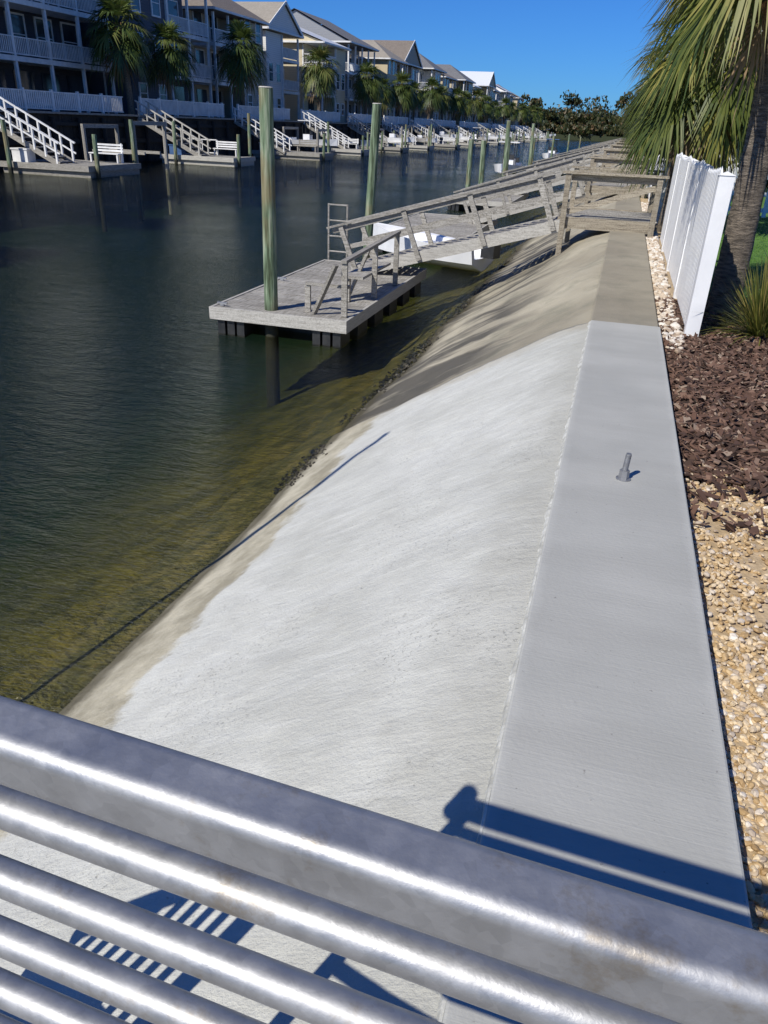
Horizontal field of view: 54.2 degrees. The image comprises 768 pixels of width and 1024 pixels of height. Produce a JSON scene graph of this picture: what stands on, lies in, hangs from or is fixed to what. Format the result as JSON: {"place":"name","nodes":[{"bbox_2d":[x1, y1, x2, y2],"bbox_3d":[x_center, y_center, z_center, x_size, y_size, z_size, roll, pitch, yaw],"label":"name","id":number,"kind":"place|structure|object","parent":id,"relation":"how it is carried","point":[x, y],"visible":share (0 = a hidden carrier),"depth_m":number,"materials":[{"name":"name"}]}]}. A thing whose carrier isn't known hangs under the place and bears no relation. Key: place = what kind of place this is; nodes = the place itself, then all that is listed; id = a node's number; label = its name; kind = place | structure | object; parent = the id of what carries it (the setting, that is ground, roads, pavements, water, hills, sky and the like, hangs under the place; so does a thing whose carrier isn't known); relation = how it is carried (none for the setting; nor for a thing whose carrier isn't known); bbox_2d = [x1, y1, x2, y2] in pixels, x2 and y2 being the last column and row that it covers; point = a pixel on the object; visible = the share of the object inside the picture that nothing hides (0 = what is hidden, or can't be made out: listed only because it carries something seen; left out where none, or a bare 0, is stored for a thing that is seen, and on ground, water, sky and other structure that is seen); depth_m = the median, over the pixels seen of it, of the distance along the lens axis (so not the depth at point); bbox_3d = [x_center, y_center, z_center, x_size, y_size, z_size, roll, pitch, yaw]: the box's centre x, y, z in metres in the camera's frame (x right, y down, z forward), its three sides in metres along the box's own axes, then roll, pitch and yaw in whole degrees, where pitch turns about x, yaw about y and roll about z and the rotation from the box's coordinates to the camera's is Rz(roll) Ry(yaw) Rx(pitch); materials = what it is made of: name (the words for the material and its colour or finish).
{"place":"outdoors","nodes":[
{"label":"outdoors","id":0,"kind":"place"},
{"bbox_2d":[0,134,759,711],"bbox_3d":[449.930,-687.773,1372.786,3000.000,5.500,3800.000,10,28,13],"label":"canal water","id":1,"kind":"structure","parent":0,"point":[80,616],"depth_m":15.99,"materials":[{"name":"green liquid"}]},
{"bbox_2d":[0,0,86,112],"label":"walls","id":2,"kind":"structure","parent":1,"relation":"on","point":[37,71],"depth_m":49.81,"materials":[{"name":"blue"}]},
{"bbox_2d":[0,0,86,111],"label":"windows","id":3,"kind":"structure","parent":2,"relation":"attached to","point":[74,83],"depth_m":50.40,"materials":[{"name":"black glass"}]},
{"bbox_2d":[3,0,87,87],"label":"trim","id":4,"kind":"structure","parent":2,"relation":"attached to","point":[35,27],"depth_m":49.58,"materials":[{"name":"white paint"}]},
{"bbox_2d":[0,0,111,71],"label":"deck","id":5,"kind":"structure","parent":2,"relation":"attached to","point":[37,7],"depth_m":47.96,"materials":[{"name":"white paint"}]},
{"bbox_2d":[0,0,117,113],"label":"railings and posts","id":6,"kind":"object","parent":1,"relation":"on","point":[46,44],"visible":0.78,"depth_m":48.01,"materials":[{"name":"white paint"}]},
{"bbox_2d":[0,96,172,231],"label":"canal dock","id":7,"kind":"object","parent":1,"relation":"on","point":[24,161],"visible":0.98,"depth_m":38.41,"materials":[{"name":"grey wood"}]},
{"bbox_2d":[82,0,155,114],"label":"palm tree","id":8,"kind":"object","parent":1,"relation":"on","point":[129,48],"visible":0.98,"depth_m":49.01,"materials":[{"name":"green plant"}]},
{"bbox_2d":[77,0,189,116],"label":"walls","id":9,"kind":"structure","parent":1,"relation":"on","point":[95,86],"depth_m":55.64,"materials":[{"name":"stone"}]},
{"bbox_2d":[96,0,188,113],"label":"windows","id":10,"kind":"structure","parent":9,"relation":"attached to","point":[151,2],"depth_m":56.36,"materials":[{"name":"black glass"}]},
{"bbox_2d":[132,0,185,115],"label":"windows","id":11,"kind":"structure","parent":9,"relation":"attached to","point":[172,10],"depth_m":58.88,"materials":[{"name":"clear glass"}]},
{"bbox_2d":[175,32,211,82],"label":"deck","id":12,"kind":"structure","parent":9,"relation":"attached to","point":[194,38],"depth_m":62.45,"materials":[{"name":"white paint"}]},
{"bbox_2d":[142,17,200,115],"bbox_3d":[-15.678,-32.484,55.061,4.528,6.519,4.661,18,31,27],"label":"palm tree","id":13,"kind":"object","parent":1,"relation":"on","point":[168,62],"visible":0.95,"depth_m":54.03,"materials":[{"name":"green plant"}]},
{"bbox_2d":[164,0,213,117],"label":"railings and posts","id":14,"kind":"object","parent":1,"relation":"on","point":[186,25],"visible":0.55,"depth_m":61.92,"materials":[{"name":"white paint"}]},
{"bbox_2d":[134,100,255,207],"bbox_3d":[-12.714,-24.698,51.823,7.288,6.234,4.116,10,28,13],"label":"canal dock","id":15,"kind":"object","parent":1,"relation":"on","point":[178,154],"visible":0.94,"depth_m":50.72,"materials":[{"name":"grey wood"}]},
{"bbox_2d":[193,11,245,117],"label":"railings and posts","id":16,"kind":"object","parent":1,"relation":"on","point":[215,31],"visible":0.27,"depth_m":67.13,"materials":[{"name":"white paint"}]},
{"bbox_2d":[182,10,263,118],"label":"walls","id":17,"kind":"structure","parent":1,"relation":"on","point":[225,94],"depth_m":72.19,"materials":[{"name":"beige"}]},
{"bbox_2d":[191,42,245,87],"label":"deck","id":18,"kind":"structure","parent":17,"relation":"attached to","point":[218,46],"depth_m":67.37,"materials":[{"name":"white paint"}]},
{"bbox_2d":[188,10,261,106],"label":"trim","id":19,"kind":"structure","parent":17,"relation":"attached to","point":[195,49],"depth_m":69.93,"materials":[{"name":"white paint"}]},
{"bbox_2d":[182,0,268,25],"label":"roof","id":20,"kind":"structure","parent":17,"relation":"on","point":[231,6],"depth_m":67.81,"materials":[{"name":"grey"}]},
{"bbox_2d":[182,6,269,25],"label":"gutters","id":21,"kind":"object","parent":20,"relation":"on","point":[222,10],"visible":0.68,"depth_m":66.00,"materials":[{"name":"white paint"}]},
{"bbox_2d":[193,11,260,116],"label":"windows","id":22,"kind":"structure","parent":17,"relation":"attached to","point":[201,95],"depth_m":69.68,"materials":[{"name":"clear glass"}]},
{"bbox_2d":[211,18,271,118],"bbox_3d":[-12.246,-38.146,64.983,5.394,7.752,5.454,-21,36,-38],"label":"palm tree","id":23,"kind":"object","parent":1,"relation":"on","point":[242,65],"visible":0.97,"depth_m":63.59,"materials":[{"name":"green plant"}]},
{"bbox_2d":[0,87,528,129],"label":"white bank fence","id":24,"kind":"object","parent":1,"relation":"on","point":[26,99],"visible":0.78,"depth_m":53.77,"materials":[{"name":"paint"}]},
{"bbox_2d":[259,86,279,406],"bbox_3d":[-1.712,-3.132,11.375,0.238,5.776,0.213,10,28,13],"label":"dock piling","id":25,"kind":"object","parent":1,"relation":"in","point":[266,119],"visible":0.83,"depth_m":10.80,"materials":[{"name":"green wood"}]},
{"bbox_2d":[263,30,281,119],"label":"walls","id":26,"kind":"structure","parent":1,"relation":"on","point":[272,43],"depth_m":78.80,"materials":[{"name":"white paint"}]},
{"bbox_2d":[236,2,301,38],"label":"roof","id":27,"kind":"structure","parent":26,"relation":"on","point":[266,11],"depth_m":78.24,"materials":[{"name":"beige"}]},
{"bbox_2d":[270,6,299,35],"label":"gable wall","id":28,"kind":"structure","parent":27,"relation":"on","point":[283,21],"depth_m":79.26,"materials":[{"name":"white"}]},
{"bbox_2d":[0,109,546,220],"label":"timber bulkhead","id":29,"kind":"object","parent":1,"relation":"on","point":[67,124],"visible":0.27,"depth_m":52.20,"materials":[{"name":"brown wood"}]},
{"bbox_2d":[232,107,333,193],"bbox_3d":[-7.715,-31.830,66.020,7.944,6.234,8.557,10,28,13],"label":"canal dock","id":30,"kind":"object","parent":1,"relation":"on","point":[283,152],"visible":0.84,"depth_m":63.26,"materials":[{"name":"grey wood"}]},
{"bbox_2d":[274,120,337,147],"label":"motor boat","id":31,"kind":"object","parent":30,"relation":"on","point":[295,140],"visible":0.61,"depth_m":67.31,"materials":[{"name":"white plastic"}]},
{"bbox_2d":[281,35,299,119],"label":"railings and posts","id":32,"kind":"object","parent":1,"relation":"on","point":[288,53],"visible":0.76,"depth_m":82.68,"materials":[{"name":"white paint"}]},
{"bbox_2d":[283,43,344,122],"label":"walls","id":33,"kind":"structure","parent":1,"relation":"on","point":[290,72],"depth_m":89.55,"materials":[{"name":"yellow"}]},
{"bbox_2d":[283,27,348,50],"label":"roof","id":34,"kind":"structure","parent":33,"relation":"on","point":[325,45],"depth_m":88.60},
{"bbox_2d":[209,259,426,348],"bbox_3d":[-0.906,-3.786,13.383,2.200,0.512,5.000,10,28,13],"label":"floating dock","id":35,"kind":"object","parent":1,"relation":"on","point":[246,314],"visible":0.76,"depth_m":11.87,"materials":[{"name":"grey wood"}]},
{"bbox_2d":[328,203,348,259],"bbox_3d":[-0.960,-5.360,15.583,0.444,1.920,0.044,10,28,13],"label":"dock ladder","id":36,"kind":"object","parent":35,"relation":"attached to","point":[329,220],"visible":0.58,"depth_m":15.32,"materials":[{"name":"grey metal"}]},
{"bbox_2d":[305,230,400,317],"bbox_3d":[-0.486,-3.927,12.156,0.715,0.922,3.047,10,28,13],"label":"dock railing frame","id":37,"kind":"object","parent":35,"relation":"on","point":[372,268],"visible":1,"depth_m":11.85,"materials":[{"name":"grey wood"}]},
{"bbox_2d":[326,169,560,271],"bbox_3d":[1.200,-5.461,14.215,4.388,2.035,1.296,8,28,10],"label":"wooden gangway","id":38,"kind":"object","parent":35,"relation":"on","point":[480,239],"visible":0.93,"depth_m":13.82,"materials":[{"name":"grey wood"}]},
{"bbox_2d":[298,44,342,121],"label":"palm tree","id":39,"kind":"object","parent":1,"relation":"on","point":[319,80],"visible":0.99,"depth_m":80.70,"materials":[{"name":"green plant"}]},
{"bbox_2d":[302,111,369,183],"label":"canal dock","id":40,"kind":"object","parent":1,"relation":"on","point":[343,149],"visible":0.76,"depth_m":75.53,"materials":[{"name":"grey wood"}]},
{"bbox_2d":[345,48,358,122],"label":"walls","id":41,"kind":"structure","parent":1,"relation":"on","point":[352,51],"depth_m":104.40,"materials":[{"name":"grey paint"}]},
{"bbox_2d":[292,10,349,40],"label":"roof","id":42,"kind":"structure","parent":41,"relation":"on","point":[307,23],"depth_m":95.82,"materials":[{"name":"grey"}]},
{"bbox_2d":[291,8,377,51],"bbox_3d":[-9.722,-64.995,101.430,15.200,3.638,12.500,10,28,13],"label":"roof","id":43,"kind":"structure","parent":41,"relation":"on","point":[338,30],"depth_m":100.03,"materials":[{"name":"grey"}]},
{"bbox_2d":[345,44,374,122],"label":"railings and posts","id":44,"kind":"object","parent":1,"relation":"on","point":[352,67],"visible":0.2,"depth_m":99.00,"materials":[{"name":"white paint"}]},
{"bbox_2d":[349,61,384,123],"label":"palm tree","id":45,"kind":"object","parent":1,"relation":"on","point":[368,90],"visible":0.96,"depth_m":94.79,"materials":[{"name":"green plant"}]},
{"bbox_2d":[362,103,381,259],"bbox_3d":[-0.378,-5.957,16.959,0.458,5.770,0.213,10,28,13],"label":"dock piling","id":46,"kind":"object","parent":1,"relation":"in","point":[373,158],"visible":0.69,"depth_m":16.07,"materials":[{"name":"green wood"}]},
{"bbox_2d":[0,148,752,1023],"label":"concrete seawall","id":47,"kind":"object","parent":1,"relation":"on","point":[448,584],"visible":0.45,"depth_m":3.09,"materials":[{"name":"grey concrete"}]},
{"bbox_2d":[271,199,568,494],"bbox_3d":[3.941,-7.681,21.717,0.644,0.404,34.958,10,28,13],"label":"oyster rubble","id":48,"kind":"object","parent":47,"relation":"on","point":[404,365],"visible":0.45,"depth_m":10.14,"materials":[{"name":"stone"}]},
{"bbox_2d":[555,166,669,255],"bbox_3d":[4.205,-5.578,13.983,1.740,1.420,2.370,10,28,13],"label":"wooden landing","id":49,"kind":"object","parent":47,"relation":"on","point":[588,216],"visible":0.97,"depth_m":13.15,"materials":[{"name":"grey wood"}]},
{"bbox_2d":[584,154,649,203],"bbox_3d":[6.885,-9.688,22.147,1.740,1.420,2.520,10,28,13],"label":"wooden landing","id":50,"kind":"object","parent":47,"relation":"on","point":[591,187],"visible":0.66,"depth_m":21.30,"materials":[{"name":"grey wood"}]},
{"bbox_2d":[616,453,631,481],"bbox_3d":[1.173,-0.222,3.645,0.072,0.136,0.072,10,28,13],"label":"anchor bolt","id":51,"kind":"object","parent":47,"relation":"on","point":[623,475],"visible":1,"depth_m":3.64,"materials":[{"name":"metal"}]},
{"bbox_2d":[358,59,395,124],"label":"walls","id":52,"kind":"structure","parent":1,"relation":"on","point":[382,65],"depth_m":109.80,"materials":[{"name":"beige paint"}]},
{"bbox_2d":[359,40,406,64],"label":"roof","id":53,"kind":"structure","parent":52,"relation":"on","point":[383,52],"depth_m":110.45,"materials":[{"name":"beige"}]},
{"bbox_2d":[347,115,409,176],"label":"canal dock","id":54,"kind":"object","parent":1,"relation":"on","point":[383,148],"visible":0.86,"depth_m":87.48,"materials":[{"name":"grey wood"}]},
{"bbox_2d":[369,75,395,123],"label":"palm tree","id":55,"kind":"object","parent":1,"relation":"on","point":[387,93],"visible":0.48,"depth_m":102.64,"materials":[{"name":"green plant"}]},
{"bbox_2d":[388,70,417,124],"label":"palm tree","id":56,"kind":"object","parent":1,"relation":"on","point":[403,94],"visible":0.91,"depth_m":108.35,"materials":[{"name":"green plant"}]},
{"bbox_2d":[395,66,418,124],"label":"walls","id":57,"kind":"structure","parent":1,"relation":"on","point":[409,72],"depth_m":128.45,"materials":[{"name":"beige paint"}]},
{"bbox_2d":[374,40,421,68],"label":"roof","id":58,"kind":"structure","parent":57,"relation":"on","point":[400,48],"depth_m":123.04,"materials":[{"name":"grey"}]},
{"bbox_2d":[381,117,434,171],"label":"canal dock","id":59,"kind":"object","parent":1,"relation":"on","point":[429,146],"visible":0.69,"depth_m":99.67,"materials":[{"name":"grey wood"}]},
{"bbox_2d":[401,80,426,124],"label":"palm tree","id":60,"kind":"object","parent":1,"relation":"on","point":[418,104],"visible":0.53,"depth_m":116.93,"materials":[{"name":"green plant"}]},
{"bbox_2d":[417,69,439,125],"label":"walls","id":61,"kind":"structure","parent":1,"relation":"on","point":[426,75],"depth_m":136.65,"materials":[{"name":"white paint"}]},
{"bbox_2d":[362,213,497,252],"bbox_3d":[1.522,-8.025,21.710,2.600,0.512,6.000,10,28,13],"label":"floating dock","id":62,"kind":"object","parent":1,"relation":"on","point":[458,230],"visible":0.21,"depth_m":21.62,"materials":[{"name":"grey wood"}]},
{"bbox_2d":[453,154,585,223],"bbox_3d":[4.096,-9.537,22.262,3.986,2.039,1.314,6,28,7],"label":"wooden gangway","id":63,"kind":"object","parent":62,"relation":"on","point":[580,189],"visible":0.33,"depth_m":21.79,"materials":[{"name":"grey wood"}]},
{"bbox_2d":[418,76,447,125],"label":"palm tree","id":64,"kind":"object","parent":1,"relation":"on","point":[432,99],"visible":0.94,"depth_m":124.83,"materials":[{"name":"green plant"}]},
{"bbox_2d":[409,119,460,167],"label":"canal dock","id":65,"kind":"object","parent":1,"relation":"on","point":[449,146],"visible":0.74,"depth_m":111.92,"materials":[{"name":"grey wood"}]},
{"bbox_2d":[373,223,500,271],"bbox_3d":[1.145,-6.366,18.052,3.540,0.800,1.250,20,32,31],"label":"skiff","id":66,"kind":"object","parent":1,"relation":"on","point":[480,260],"visible":0.42,"depth_m":17.65,"materials":[{"name":"white plastic"}]},
{"bbox_2d":[430,85,452,126],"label":"palm tree","id":67,"kind":"object","parent":1,"relation":"on","point":[447,105],"visible":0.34,"depth_m":134.91,"materials":[{"name":"green plant"}]},
{"bbox_2d":[429,120,475,162],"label":"canal dock","id":68,"kind":"object","parent":1,"relation":"on","point":[461,144],"visible":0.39,"depth_m":123.93,"materials":[{"name":"grey wood"}]},
{"bbox_2d":[446,86,469,120],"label":"palm tree","id":69,"kind":"object","parent":1,"relation":"on","point":[458,103],"visible":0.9,"depth_m":142.95,"materials":[{"name":"green plant"}]},
{"bbox_2d":[447,81,472,127],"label":"walls","id":70,"kind":"structure","parent":1,"relation":"on","point":[457,118],"depth_m":163.70,"materials":[{"name":"yellow"}]},
{"bbox_2d":[436,64,475,83],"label":"roof","id":71,"kind":"structure","parent":70,"relation":"on","point":[452,71],"depth_m":160.50,"materials":[{"name":"grey"}]},
{"bbox_2d":[455,90,476,121],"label":"palm tree","id":72,"kind":"object","parent":1,"relation":"on","point":[469,107],"visible":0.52,"depth_m":153.12,"materials":[{"name":"green plant"}]},
{"bbox_2d":[464,139,473,213],"bbox_3d":[3.901,-14.776,35.265,0.275,4.926,0.234,10,28,13],"label":"dock piling","id":73,"kind":"object","parent":1,"relation":"in","point":[469,163],"visible":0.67,"depth_m":34.54,"materials":[{"name":"green wood"}]},
{"bbox_2d":[449,122,489,161],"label":"canal dock","id":74,"kind":"object","parent":1,"relation":"on","point":[476,143],"visible":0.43,"depth_m":136.96,"materials":[{"name":"grey wood"}]},
{"bbox_2d":[467,88,486,121],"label":"palm tree","id":75,"kind":"object","parent":1,"relation":"on","point":[480,106],"visible":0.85,"depth_m":161.92,"materials":[{"name":"green plant"}]},
{"bbox_2d":[478,140,486,183],"bbox_3d":[4.763,-15.705,37.198,0.367,4.868,0.277,10,28,13],"label":"dock piling","id":76,"kind":"object","parent":1,"relation":"in","point":[482,162],"visible":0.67,"depth_m":36.44,"materials":[{"name":"green wood"}]},
{"bbox_2d":[465,123,500,158],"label":"canal dock","id":77,"kind":"object","parent":1,"relation":"on","point":[496,142],"visible":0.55,"depth_m":150.48,"materials":[{"name":"grey wood"}]},
{"bbox_2d":[475,86,493,127],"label":"walls","id":78,"kind":"structure","parent":1,"relation":"on","point":[485,93],"depth_m":189.11,"materials":[{"name":"beige paint"}]},
{"bbox_2d":[460,71,495,87],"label":"roof","id":79,"kind":"structure","parent":78,"relation":"on","point":[481,78],"depth_m":185.39,"materials":[{"name":"white metal"}]},
{"bbox_2d":[448,192,528,211],"bbox_3d":[4.514,-13.268,32.089,2.600,0.512,6.000,10,28,13],"label":"floating dock","id":80,"kind":"object","parent":1,"relation":"on","point":[496,202],"visible":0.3,"depth_m":30.04,"materials":[{"name":"grey wood"}]},
{"bbox_2d":[501,148,599,194],"bbox_3d":[7.281,-14.752,32.592,4.362,2.050,1.308,7,28,8],"label":"wooden gangway","id":81,"kind":"object","parent":80,"relation":"on","point":[565,167],"visible":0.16,"depth_m":32.15,"materials":[{"name":"grey wood"}]},
{"bbox_2d":[497,97,512,124],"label":"palm tree","id":82,"kind":"object","parent":1,"relation":"on","point":[506,112],"visible":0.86,"depth_m":199.69,"materials":[{"name":"green plant"}]},
{"bbox_2d":[502,121,510,176],"bbox_3d":[7.315,-20.489,45.619,0.385,5.818,0.277,10,28,13],"label":"dock piling","id":83,"kind":"object","parent":1,"relation":"in","point":[506,148],"visible":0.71,"depth_m":44.84,"materials":[{"name":"green wood"}]},
{"bbox_2d":[494,141,525,173],"bbox_3d":[9.308,-26.017,55.216,2.268,2.160,6.343,10,28,13],"label":"motor boat","id":84,"kind":"object","parent":1,"relation":"on","point":[513,164],"visible":0.66,"depth_m":54.40,"materials":[{"name":"white plastic"}]},
{"bbox_2d":[521,89,634,136],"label":"distant tree line","id":85,"kind":"object","parent":1,"relation":"on","point":[567,120],"visible":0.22,"depth_m":303.76,"materials":[{"name":"green plant"}]},
{"bbox_2d":[613,56,666,158],"bbox_3d":[10.978,-15.708,30.166,3.342,4.411,3.486,-15,32,-30],"label":"palm tree","id":86,"kind":"object","parent":1,"relation":"on","point":[626,122],"visible":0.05,"depth_m":30.21,"materials":[{"name":"green plant"}]},
{"bbox_2d":[639,194,676,299],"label":"gravel","id":87,"kind":"structure","parent":1,"relation":"on","point":[669,280],"depth_m":10.75,"materials":[{"name":"gravel"}]},
{"bbox_2d":[643,155,670,223],"bbox_3d":[9.350,-12.165,26.526,0.136,1.240,26.768,10,28,13],"label":"white picket fence","id":88,"kind":"object","parent":87,"relation":"on","point":[661,199],"visible":0.03,"depth_m":15.16,"materials":[{"name":"plastic"}]},
{"bbox_2d":[640,202,684,353],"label":"white landscape rocks","id":89,"kind":"object","parent":87,"relation":"on","point":[660,284],"visible":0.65,"depth_m":8.57,"materials":[{"name":"beige gravel"}]},
{"bbox_2d":[612,0,767,231],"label":"palm tree","id":90,"kind":"object","parent":1,"relation":"on","point":[699,132],"visible":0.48,"depth_m":12.72,"materials":[{"name":"green plant"}]},
{"bbox_2d":[660,152,734,336],"bbox_3d":[3.750,-3.659,9.400,0.136,1.448,7.018,10,28,13],"label":"white picket fence","id":91,"kind":"object","parent":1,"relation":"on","point":[699,197],"visible":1,"depth_m":7.27,"materials":[{"name":"plastic"}]},
{"bbox_2d":[654,297,767,536],"bbox_3d":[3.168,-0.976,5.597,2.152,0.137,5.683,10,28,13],"label":"bark mulch","id":92,"kind":"object","parent":1,"relation":"on","point":[752,474],"visible":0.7,"depth_m":4.97,"materials":[{"name":"brown wood"}]},
{"bbox_2d":[631,0,767,315],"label":"palm tree","id":93,"kind":"object","parent":92,"relation":"on","point":[737,246],"visible":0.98,"depth_m":6.93,"materials":[{"name":"green plant"}]},
{"bbox_2d":[664,314,763,523],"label":"dry twigs","id":94,"kind":"object","parent":92,"relation":"on","point":[731,519],"visible":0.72,"depth_m":4.25,"materials":[{"name":"brown wood"}]},
{"bbox_2d":[672,256,767,345],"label":"yucca plant","id":95,"kind":"object","parent":92,"relation":"on","point":[756,317],"visible":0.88,"depth_m":6.67,"materials":[{"name":"green plant"}]},
{"bbox_2d":[706,189,767,304],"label":"lawn","id":96,"kind":"structure","parent":1,"relation":"on","point":[765,233],"depth_m":11.94,"materials":[{"name":"green plant"}]},
{"bbox_2d":[232,0,681,115],"label":"sky","id":97,"kind":"structure","parent":0,"point":[545,49],"materials":[{"name":"blue"}]},
{"bbox_2d":[532,144,608,173],"bbox_3d":[11.123,-20.811,44.614,4.553,2.055,1.305,7,28,8],"label":"wooden gangway","id":98,"kind":"object","parent":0,"point":[571,169],"visible":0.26,"depth_m":44.08,"materials":[{"name":"grey wood"}]},
{"bbox_2d":[683,465,767,933],"bbox_3d":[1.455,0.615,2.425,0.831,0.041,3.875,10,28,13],"label":"gravel","id":99,"kind":"structure","parent":0,"point":[744,816],"depth_m":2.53,"materials":[{"name":"beige gravel"}]},
{"bbox_3d":[-0.584,2.252,0.346,3.150,1.440,2.480,10,28,13],"label":"observation deck","id":100,"kind":"object","parent":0,"visible":0},
{"bbox_2d":[0,696,767,1023],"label":"galvanized steel railing","id":101,"kind":"object","parent":100,"relation":"on","point":[516,938],"depth_m":0.50,"materials":[{"name":"silver metal"}]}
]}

